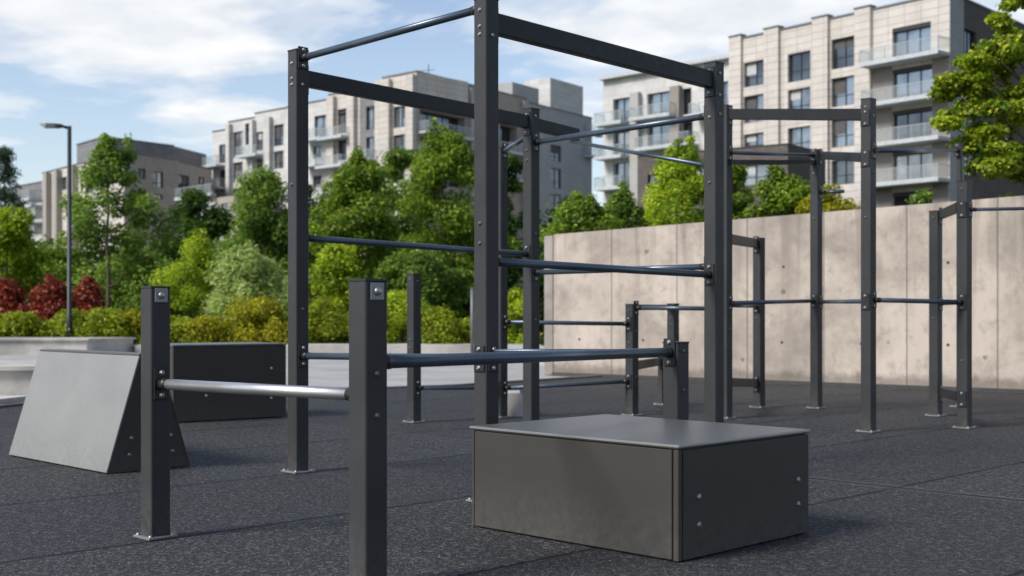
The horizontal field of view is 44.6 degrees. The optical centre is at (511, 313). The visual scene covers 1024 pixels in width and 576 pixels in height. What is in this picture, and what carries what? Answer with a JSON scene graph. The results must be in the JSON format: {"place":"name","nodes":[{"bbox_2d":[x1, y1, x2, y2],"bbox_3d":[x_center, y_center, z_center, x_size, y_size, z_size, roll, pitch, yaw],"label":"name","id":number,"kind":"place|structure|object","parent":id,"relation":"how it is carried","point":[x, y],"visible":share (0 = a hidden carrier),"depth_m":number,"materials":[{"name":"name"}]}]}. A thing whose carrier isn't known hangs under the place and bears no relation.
{"place":"outdoors","nodes":[
{"label":"outdoors","id":0,"kind":"place"},
{"bbox_2d":[12,181,41,246],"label":"apartment building","id":1,"kind":"structure","parent":0,"point":[36,208],"depth_m":171.94,"materials":[{"name":"stone"}]},
{"bbox_2d":[20,137,211,279],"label":"apartment building","id":2,"kind":"structure","parent":0,"point":[166,170],"depth_m":151.74,"materials":[{"name":"beige stone"}]},
{"bbox_2d":[153,171,161,187],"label":"window","id":3,"kind":"structure","parent":2,"relation":"in","point":[157,176],"depth_m":144.62,"materials":[{"name":"glass"}]},
{"bbox_2d":[179,174,187,189],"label":"window","id":4,"kind":"structure","parent":2,"relation":"in","point":[183,180],"depth_m":149.43,"materials":[{"name":"glass"}]},
{"bbox_2d":[174,183,286,250],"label":"link building","id":5,"kind":"structure","parent":0,"point":[223,201],"depth_m":133.81,"materials":[{"name":"grey concrete"}]},
{"bbox_2d":[0,353,568,387],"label":"plaza paving","id":6,"kind":"structure","parent":0,"point":[328,373],"depth_m":22.13,"materials":[{"name":"grey concrete"}]},
{"bbox_2d":[0,395,25,403],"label":"concrete curb","id":7,"kind":"object","parent":6,"relation":"on","point":[5,399],"depth_m":14.31,"materials":[{"name":"concrete"}]},
{"bbox_2d":[0,360,36,394],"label":"wall","id":8,"kind":"structure","parent":6,"relation":"on","point":[15,377],"depth_m":14.71,"materials":[{"name":"concrete"}]},
{"bbox_2d":[0,337,135,354],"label":"planter wall","id":9,"kind":"structure","parent":6,"relation":"on","point":[21,345],"depth_m":31.98,"materials":[{"name":"concrete"}]},
{"bbox_2d":[0,375,600,407],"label":"kerb","id":10,"kind":"structure","parent":6,"relation":"on","point":[388,387],"depth_m":18.13,"materials":[{"name":"concrete"}]},
{"bbox_2d":[133,344,543,364],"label":"planter kerb","id":11,"kind":"structure","parent":6,"relation":"on","point":[396,348],"depth_m":33.57,"materials":[{"name":"concrete"}]},
{"bbox_2d":[471,288,473,352],"bbox_3d":[-1.049,0.183,33.000,0.105,1.733,0.110,0,0,0],"label":"marker post","id":12,"kind":"object","parent":6,"relation":"on","point":[472,320],"visible":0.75,"depth_m":32.96,"materials":[{"name":"metal"}]},
{"bbox_2d":[539,190,623,254],"bbox_3d":[1.546,-0.907,28.978,2.059,3.959,1.926,0,0,0],"label":"bushy tree","id":13,"kind":"object","parent":6,"relation":"on","point":[577,213],"visible":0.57,"depth_m":28.60,"materials":[{"name":"green plant"}]},
{"bbox_2d":[601,181,652,228],"bbox_3d":[2.508,-1.050,29.886,1.842,4.244,1.676,0,0,0],"label":"bushy tree","id":14,"kind":"object","parent":6,"relation":"on","point":[627,210],"visible":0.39,"depth_m":29.62,"materials":[{"name":"green plant"}]},
{"bbox_2d":[641,135,703,225],"bbox_3d":[4.226,-1.695,30.801,2.233,5.536,2.474,0,0,0],"label":"leafy tree","id":15,"kind":"object","parent":6,"relation":"on","point":[677,185],"visible":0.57,"depth_m":30.65,"materials":[{"name":"green plant"}]},
{"bbox_2d":[702,159,756,220],"bbox_3d":[5.429,-1.389,30.981,1.608,4.922,1.674,0,0,26],"label":"leafy tree","id":16,"kind":"object","parent":6,"relation":"on","point":[743,198],"visible":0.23,"depth_m":30.65,"materials":[{"name":"green plant"}]},
{"bbox_2d":[740,165,809,218],"bbox_3d":[6.388,-1.235,28.994,2.092,4.624,1.577,0,0,0],"label":"bushy tree","id":17,"kind":"object","parent":6,"relation":"on","point":[781,192],"visible":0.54,"depth_m":28.74,"materials":[{"name":"green plant"}]},
{"bbox_2d":[544,196,1023,392],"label":"concrete wall","id":18,"kind":"structure","parent":6,"relation":"on","point":[902,271],"depth_m":18.26,"materials":[{"name":"beige concrete"}]},
{"bbox_2d":[795,182,860,213],"bbox_3d":[7.097,-0.933,27.895,1.712,4.013,1.623,0,0,0],"label":"bushy tree","id":19,"kind":"object","parent":6,"relation":"on","point":[829,204],"visible":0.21,"depth_m":27.78,"materials":[{"name":"green plant"}]},
{"bbox_2d":[904,188,934,204],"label":"bushy tree","id":20,"kind":"object","parent":6,"relation":"on","point":[923,197],"visible":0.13,"depth_m":23.87,"materials":[{"name":"green plant"}]},
{"bbox_2d":[926,0,1023,186],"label":"maple tree","id":21,"kind":"object","parent":6,"relation":"on","point":[986,65],"visible":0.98,"depth_m":16.74,"materials":[{"name":"green plant"}]},
{"bbox_2d":[133,329,543,351],"bbox_3d":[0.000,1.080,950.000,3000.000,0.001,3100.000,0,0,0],"label":"ground","id":22,"kind":"structure","parent":0,"point":[540,338],"depth_m":48.31,"materials":[{"name":"soil"}]},
{"bbox_2d":[0,145,36,275],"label":"conifer","id":23,"kind":"object","parent":22,"relation":"on","point":[7,175],"visible":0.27,"depth_m":51.84,"materials":[{"name":"green plant"}]},
{"bbox_2d":[0,276,49,322],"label":"red shrub","id":24,"kind":"object","parent":22,"relation":"on","point":[11,295],"visible":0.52,"depth_m":36.93,"materials":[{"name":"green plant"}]},
{"bbox_2d":[0,203,53,304],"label":"leafy tree","id":25,"kind":"object","parent":22,"relation":"on","point":[25,270],"visible":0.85,"depth_m":42.87,"materials":[{"name":"green plant"}]},
{"bbox_2d":[0,310,55,336],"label":"hedge shrub","id":26,"kind":"object","parent":22,"relation":"on","point":[21,324],"visible":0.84,"depth_m":34.67,"materials":[{"name":"green plant"}]},
{"bbox_2d":[25,274,73,324],"bbox_3d":[-13.613,-0.061,37.329,2.033,2.290,2.410,0,0,0],"label":"red shrub","id":27,"kind":"object","parent":22,"relation":"on","point":[51,294],"visible":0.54,"depth_m":37.11,"materials":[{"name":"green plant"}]},
{"bbox_2d":[40,123,72,336],"bbox_3d":[-12.628,-2.112,34.600,0.883,6.324,0.260,0,0,0],"label":"street lamp","id":28,"kind":"object","parent":22,"relation":"on","point":[69,322],"visible":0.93,"depth_m":34.55,"materials":[{"name":"metal"}]},
{"bbox_2d":[32,307,88,336],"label":"hedge shrub","id":29,"kind":"object","parent":22,"relation":"on","point":[59,329],"visible":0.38,"depth_m":35.00,"materials":[{"name":"green plant"}]},
{"bbox_2d":[23,243,100,303],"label":"dense tree","id":30,"kind":"object","parent":22,"relation":"on","point":[53,267],"visible":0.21,"depth_m":49.16,"materials":[{"name":"green plant"}]},
{"bbox_2d":[72,275,107,324],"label":"red shrub","id":31,"kind":"object","parent":22,"relation":"on","point":[87,296],"visible":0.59,"depth_m":37.38,"materials":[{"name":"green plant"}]},
{"bbox_2d":[70,306,139,349],"bbox_3d":[-11.321,0.425,35.024,1.775,1.306,2.018,0,0,34],"label":"hedge shrub","id":32,"kind":"object","parent":22,"relation":"on","point":[105,323],"visible":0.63,"depth_m":34.62,"materials":[{"name":"green plant"}]},
{"bbox_2d":[54,132,184,307],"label":"slender tree","id":33,"kind":"object","parent":22,"relation":"on","point":[110,162],"visible":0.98,"depth_m":40.99,"materials":[{"name":"green plant"}]},
{"bbox_2d":[117,306,140,347],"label":"hedge shrub","id":34,"kind":"object","parent":22,"relation":"on","point":[133,318],"visible":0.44,"depth_m":34.97,"materials":[{"name":"green plant"}]},
{"bbox_2d":[66,245,198,323],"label":"dense tree","id":35,"kind":"object","parent":22,"relation":"on","point":[122,298],"visible":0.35,"depth_m":46.22,"materials":[{"name":"green plant"}]},
{"bbox_2d":[133,315,207,344],"bbox_3d":[-9.460,0.542,34.878,2.170,1.062,1.410,0,0,-17],"label":"hedge shrub","id":36,"kind":"object","parent":22,"relation":"on","point":[177,323],"visible":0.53,"depth_m":34.69,"materials":[{"name":"green plant"}]},
{"bbox_2d":[147,227,223,318],"bbox_3d":[-9.620,-0.769,37.322,2.078,3.685,2.333,0,0,30],"label":"young tree","id":37,"kind":"object","parent":22,"relation":"on","point":[197,247],"visible":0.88,"depth_m":37.08,"materials":[{"name":"green plant"}]},
{"bbox_2d":[144,186,235,316],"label":"dense tree","id":38,"kind":"object","parent":22,"relation":"on","point":[213,220],"visible":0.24,"depth_m":53.43,"materials":[{"name":"green plant"}]},
{"bbox_2d":[175,314,236,342],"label":"hedge shrub","id":39,"kind":"object","parent":22,"relation":"on","point":[211,329],"visible":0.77,"depth_m":34.84,"materials":[{"name":"green plant"}]},
{"bbox_2d":[183,239,308,340],"bbox_3d":[-7.892,-0.536,37.290,3.969,3.283,3.321,0,0,41],"label":"pale shrub","id":40,"kind":"object","parent":22,"relation":"on","point":[240,269],"visible":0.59,"depth_m":36.64,"materials":[{"name":"green plant"}]},
{"bbox_2d":[222,294,287,343],"bbox_3d":[-7.107,0.260,35.533,2.730,1.638,2.151,0,0,0],"label":"hedge shrub","id":41,"kind":"object","parent":22,"relation":"on","point":[269,326],"visible":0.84,"depth_m":35.15,"materials":[{"name":"green plant"}]},
{"bbox_2d":[205,163,323,314],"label":"dense tree","id":42,"kind":"object","parent":22,"relation":"on","point":[262,223],"visible":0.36,"depth_m":46.50,"materials":[{"name":"green plant"}]},
{"bbox_2d":[270,184,324,289],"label":"dense tree","id":43,"kind":"object","parent":22,"relation":"on","point":[312,202],"visible":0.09,"depth_m":51.62,"materials":[{"name":"green plant"}]},
{"bbox_2d":[282,274,323,304],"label":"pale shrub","id":44,"kind":"object","parent":22,"relation":"on","point":[310,298],"visible":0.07,"depth_m":38.34,"materials":[{"name":"green plant"}]},
{"bbox_2d":[280,296,348,343],"bbox_3d":[-5.478,0.281,35.583,2.364,1.601,1.750,0,0,20],"label":"hedge shrub","id":45,"kind":"object","parent":22,"relation":"on","point":[325,331],"visible":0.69,"depth_m":35.26,"materials":[{"name":"green plant"}]},
{"bbox_2d":[308,243,361,342],"bbox_3d":[-5.339,-0.618,38.656,2.359,3.379,2.299,0,0,-26],"label":"shrub","id":46,"kind":"object","parent":22,"relation":"on","point":[333,268],"visible":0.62,"depth_m":37.99,"materials":[{"name":"green plant"}]},
{"bbox_2d":[308,145,423,278],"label":"leafy tree","id":47,"kind":"object","parent":22,"relation":"on","point":[355,204],"visible":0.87,"depth_m":41.32,"materials":[{"name":"green plant"}]},
{"bbox_2d":[362,147,436,339],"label":"dense tree","id":48,"kind":"object","parent":22,"relation":"on","point":[397,161],"visible":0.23,"depth_m":49.51,"materials":[{"name":"green plant"}]},
{"bbox_2d":[387,288,431,343],"bbox_3d":[-3.155,0.178,35.356,2.191,1.797,1.847,0,0,28],"label":"hedge shrub","id":49,"kind":"object","parent":22,"relation":"on","point":[396,300],"visible":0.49,"depth_m":35.22,"materials":[{"name":"green plant"}]},
{"bbox_2d":[373,249,463,327],"bbox_3d":[-3.117,-0.533,39.346,2.878,3.208,2.372,0,0,25],"label":"leafy tree","id":50,"kind":"object","parent":22,"relation":"on","point":[429,266],"visible":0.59,"depth_m":39.08,"materials":[{"name":"green plant"}]},
{"bbox_2d":[421,302,470,343],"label":"hedge shrub","id":51,"kind":"object","parent":22,"relation":"on","point":[440,319],"visible":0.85,"depth_m":34.84,"materials":[{"name":"green plant"}]},
{"bbox_2d":[382,117,522,300],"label":"dense tree","id":52,"kind":"object","parent":22,"relation":"on","point":[439,163],"visible":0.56,"depth_m":45.34,"materials":[{"name":"green plant"}]},
{"bbox_2d":[437,265,473,325],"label":"leafy tree","id":53,"kind":"object","parent":22,"relation":"on","point":[460,283],"visible":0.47,"depth_m":40.01,"materials":[{"name":"green plant"}]},
{"bbox_2d":[456,315,470,343],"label":"hedge shrub","id":54,"kind":"object","parent":22,"relation":"on","point":[467,323],"visible":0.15,"depth_m":35.30,"materials":[{"name":"green plant"}]},
{"bbox_2d":[0,191,1013,336],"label":"woodland","id":55,"kind":"object","parent":22,"relation":"on","point":[541,285],"visible":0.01,"depth_m":59.87,"materials":[{"name":"green plant"}]},
{"bbox_2d":[508,154,542,329],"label":"dense tree","id":56,"kind":"object","parent":22,"relation":"on","point":[515,167],"visible":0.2,"depth_m":51.77,"materials":[{"name":"green plant"}]},
{"bbox_2d":[508,287,543,343],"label":"hedge shrub","id":57,"kind":"object","parent":22,"relation":"on","point":[515,308],"visible":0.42,"depth_m":34.86,"materials":[{"name":"green plant"}]},
{"bbox_2d":[637,143,825,215],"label":"brick annex","id":58,"kind":"object","parent":22,"relation":"on","point":[645,177],"visible":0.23,"depth_m":86.65,"materials":[{"name":"paint"}]},
{"bbox_2d":[743,165,767,185],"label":"window","id":59,"kind":"structure","parent":58,"relation":"in","point":[754,171],"depth_m":86.40,"materials":[{"name":"glass"}]},
{"bbox_2d":[202,64,602,286],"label":"apartment building","id":60,"kind":"structure","parent":0,"point":[340,127],"depth_m":151.76,"materials":[{"name":"stone"}]},
{"bbox_2d":[235,131,242,155],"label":"window","id":61,"kind":"structure","parent":60,"relation":"in","point":[238,135],"depth_m":158.64,"materials":[{"name":"glass"}]},
{"bbox_2d":[235,162,242,182],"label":"window","id":62,"kind":"structure","parent":60,"relation":"in","point":[238,166],"depth_m":158.60,"materials":[{"name":"glass"}]},
{"bbox_2d":[257,132,262,150],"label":"window","id":63,"kind":"structure","parent":60,"relation":"in","point":[260,134],"depth_m":155.61,"materials":[{"name":"glass"}]},
{"bbox_2d":[275,124,283,145],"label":"window","id":64,"kind":"structure","parent":60,"relation":"in","point":[279,129],"depth_m":152.86,"materials":[{"name":"glass"}]},
{"bbox_2d":[275,151,283,168],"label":"window","id":65,"kind":"structure","parent":60,"relation":"in","point":[279,156],"depth_m":152.89,"materials":[{"name":"glass"}]},
{"bbox_2d":[316,115,325,136],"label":"window","id":66,"kind":"structure","parent":60,"relation":"in","point":[320,122],"depth_m":147.43,"materials":[{"name":"glass"}]},
{"bbox_2d":[339,109,346,133],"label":"window","id":67,"kind":"structure","parent":60,"relation":"in","point":[342,117],"depth_m":144.72,"materials":[{"name":"glass"}]},
{"bbox_2d":[339,140,346,160],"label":"window","id":68,"kind":"structure","parent":60,"relation":"in","point":[342,143],"depth_m":144.72,"materials":[{"name":"glass"}]},
{"bbox_2d":[368,106,373,129],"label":"window","id":69,"kind":"structure","parent":60,"relation":"in","point":[370,111],"depth_m":141.49,"materials":[{"name":"glass"}]},
{"bbox_2d":[368,137,373,157],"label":"window","id":70,"kind":"structure","parent":60,"relation":"in","point":[370,140],"depth_m":141.54,"materials":[{"name":"glass"}]},
{"bbox_2d":[395,106,404,127],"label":"window","id":71,"kind":"structure","parent":60,"relation":"in","point":[399,111],"depth_m":138.16,"materials":[{"name":"glass"}]},
{"bbox_2d":[395,134,404,150],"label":"window","id":72,"kind":"structure","parent":60,"relation":"in","point":[399,139],"depth_m":138.16,"materials":[{"name":"glass"}]},
{"bbox_2d":[420,111,457,133],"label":"window","id":73,"kind":"structure","parent":60,"relation":"in","point":[423,115],"depth_m":140.89,"materials":[{"name":"glass"}]},
{"bbox_2d":[500,126,509,141],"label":"window","id":74,"kind":"structure","parent":60,"relation":"in","point":[504,131],"depth_m":151.59,"materials":[{"name":"glass"}]},
{"bbox_2d":[550,145,559,161],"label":"window","id":75,"kind":"structure","parent":60,"relation":"in","point":[554,150],"depth_m":158.98,"materials":[{"name":"glass"}]},
{"bbox_2d":[550,168,559,188],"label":"window","id":76,"kind":"structure","parent":60,"relation":"in","point":[554,173],"depth_m":158.87,"materials":[{"name":"glass"}]},
{"bbox_2d":[550,194,559,207],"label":"window","id":77,"kind":"structure","parent":60,"relation":"in","point":[554,199],"depth_m":158.87,"materials":[{"name":"glass"}]},
{"bbox_2d":[0,377,1023,575],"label":"rubber surfacing","id":78,"kind":"structure","parent":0,"point":[910,489],"depth_m":6.97,"materials":[{"name":"rubber"}]},
{"bbox_2d":[9,349,189,473],"bbox_3d":[-2.962,0.657,8.895,1.514,0.778,0.617,0,0,45],"label":"wedge box","id":79,"kind":"object","parent":78,"relation":"on","point":[81,409],"visible":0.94,"depth_m":8.59,"materials":[{"name":"metal"}]},
{"bbox_2d":[170,342,286,421],"bbox_3d":[-2.987,0.670,12.584,1.200,0.740,0.766,0,0,-37],"label":"dark box","id":80,"kind":"object","parent":78,"relation":"on","point":[253,362],"visible":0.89,"depth_m":12.27,"materials":[{"name":"metal"}]},
{"bbox_2d":[133,278,688,575],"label":"bar set","id":81,"kind":"object","parent":78,"relation":"on","point":[371,362],"visible":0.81,"depth_m":5.21,"materials":[{"name":"metal"}]},
{"bbox_2d":[281,0,723,501],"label":"climbing rig","id":82,"kind":"object","parent":78,"relation":"on","point":[492,24],"visible":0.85,"depth_m":8.23,"materials":[{"name":"metal"}]},
{"bbox_2d":[508,390,522,416],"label":"concrete block","id":83,"kind":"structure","parent":78,"relation":"on","point":[515,403],"depth_m":12.74,"materials":[{"name":"grey concrete"}]},
{"bbox_2d":[402,136,703,422],"bbox_3d":[0.911,-0.332,12.330,4.010,2.760,2.158,0,0,-41],"label":"bar frame","id":84,"kind":"object","parent":78,"relation":"on","point":[633,366],"visible":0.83,"depth_m":12.57,"materials":[{"name":"metal"}]},
{"bbox_2d":[470,414,809,561],"bbox_3d":[0.610,0.799,6.055,1.292,0.493,1.028,0,0,45],"label":"jump box","id":85,"kind":"object","parent":78,"relation":"on","point":[677,490],"visible":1,"depth_m":5.65,"materials":[{"name":"metal"}]},
{"bbox_2d":[724,97,1023,432],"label":"wall side frame","id":86,"kind":"object","parent":78,"relation":"on","point":[962,208],"visible":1,"depth_m":12.44,"materials":[{"name":"metal"}]},
{"bbox_2d":[0,0,1023,205],"label":"sky","id":87,"kind":"structure","parent":0,"point":[172,72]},
{"bbox_2d":[593,54,728,206],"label":"apartment building","id":88,"kind":"structure","parent":0,"point":[632,97],"depth_m":124.12,"materials":[{"name":"paint"}]},
{"bbox_2d":[616,98,628,121],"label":"window","id":89,"kind":"structure","parent":88,"relation":"in","point":[623,104],"depth_m":126.69,"materials":[{"name":"glass"}]},
{"bbox_2d":[616,131,628,155],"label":"window","id":90,"kind":"structure","parent":88,"relation":"in","point":[623,137],"depth_m":126.69,"materials":[{"name":"glass"}]},
{"bbox_2d":[616,162,628,185],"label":"window","id":91,"kind":"structure","parent":88,"relation":"in","point":[621,168],"depth_m":126.78,"materials":[{"name":"glass"}]},
{"bbox_2d":[650,92,668,114],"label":"window","id":92,"kind":"structure","parent":88,"relation":"in","point":[659,97],"depth_m":123.46,"materials":[{"name":"glass"}]},
{"bbox_2d":[650,125,668,145],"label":"window","id":93,"kind":"structure","parent":88,"relation":"in","point":[658,139],"depth_m":123.46,"materials":[{"name":"glass"}]},
{"bbox_2d":[684,89,690,114],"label":"window","id":94,"kind":"structure","parent":88,"relation":"in","point":[687,92],"depth_m":121.04,"materials":[{"name":"glass"}]},
{"bbox_2d":[684,122,692,141],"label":"window","id":95,"kind":"structure","parent":88,"relation":"in","point":[688,126],"depth_m":120.95,"materials":[{"name":"glass"}]},
{"bbox_2d":[728,0,1023,208],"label":"apartment building","id":96,"kind":"structure","parent":0,"point":[893,58],"depth_m":101.43,"materials":[{"name":"beige stone"}]},
{"bbox_2d":[746,60,763,86],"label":"window","id":97,"kind":"structure","parent":96,"relation":"in","point":[754,70],"depth_m":111.21,"materials":[{"name":"glass"}]},
{"bbox_2d":[746,94,763,122],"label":"window","id":98,"kind":"structure","parent":96,"relation":"in","point":[753,102],"depth_m":111.19,"materials":[{"name":"glass"}]},
{"bbox_2d":[746,133,763,145],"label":"window","id":99,"kind":"structure","parent":96,"relation":"in","point":[756,139],"depth_m":111.21,"materials":[{"name":"glass"}]},
{"bbox_2d":[790,51,809,81],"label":"window","id":100,"kind":"structure","parent":96,"relation":"in","point":[799,62],"depth_m":107.39,"materials":[{"name":"glass"}]},
{"bbox_2d":[790,87,809,108],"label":"window","id":101,"kind":"structure","parent":96,"relation":"in","point":[799,98],"depth_m":107.39,"materials":[{"name":"glass"}]},
{"bbox_2d":[790,126,809,148],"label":"window","id":102,"kind":"structure","parent":96,"relation":"in","point":[800,136],"depth_m":107.23,"materials":[{"name":"glass"}]},
{"bbox_2d":[833,36,853,69],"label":"window","id":103,"kind":"structure","parent":96,"relation":"in","point":[843,49],"depth_m":103.96,"materials":[{"name":"glass"}]},
{"bbox_2d":[833,76,853,106],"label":"window","id":104,"kind":"structure","parent":96,"relation":"in","point":[843,88],"depth_m":103.96,"materials":[{"name":"glass"}]},
{"bbox_2d":[833,121,853,147],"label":"window","id":105,"kind":"structure","parent":96,"relation":"in","point":[843,131],"depth_m":103.96,"materials":[{"name":"glass"}]},
{"bbox_2d":[833,161,853,184],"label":"window","id":106,"kind":"structure","parent":96,"relation":"in","point":[843,171],"depth_m":103.96,"materials":[{"name":"glass"}]},
{"bbox_2d":[894,26,930,56],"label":"window","id":107,"kind":"structure","parent":96,"relation":"in","point":[918,45],"depth_m":98.93,"materials":[{"name":"glass"}]},
{"bbox_2d":[894,68,931,98],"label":"window","id":108,"kind":"structure","parent":96,"relation":"in","point":[921,75],"depth_m":98.86,"materials":[{"name":"glass"}]},
{"bbox_2d":[894,111,931,139],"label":"window","id":109,"kind":"structure","parent":96,"relation":"in","point":[920,117],"depth_m":98.93,"materials":[{"name":"glass"}]},
{"bbox_2d":[894,153,931,180],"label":"window","id":110,"kind":"structure","parent":96,"relation":"in","point":[925,158],"depth_m":98.86,"materials":[{"name":"glass"}]},
{"bbox_2d":[894,195,931,205],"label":"window","id":111,"kind":"structure","parent":96,"relation":"in","point":[898,201],"depth_m":99.64,"materials":[{"name":"glass"}]},
{"bbox_2d":[965,30,973,52],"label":"window","id":112,"kind":"structure","parent":96,"relation":"in","point":[969,36],"depth_m":99.22,"materials":[{"name":"glass"}]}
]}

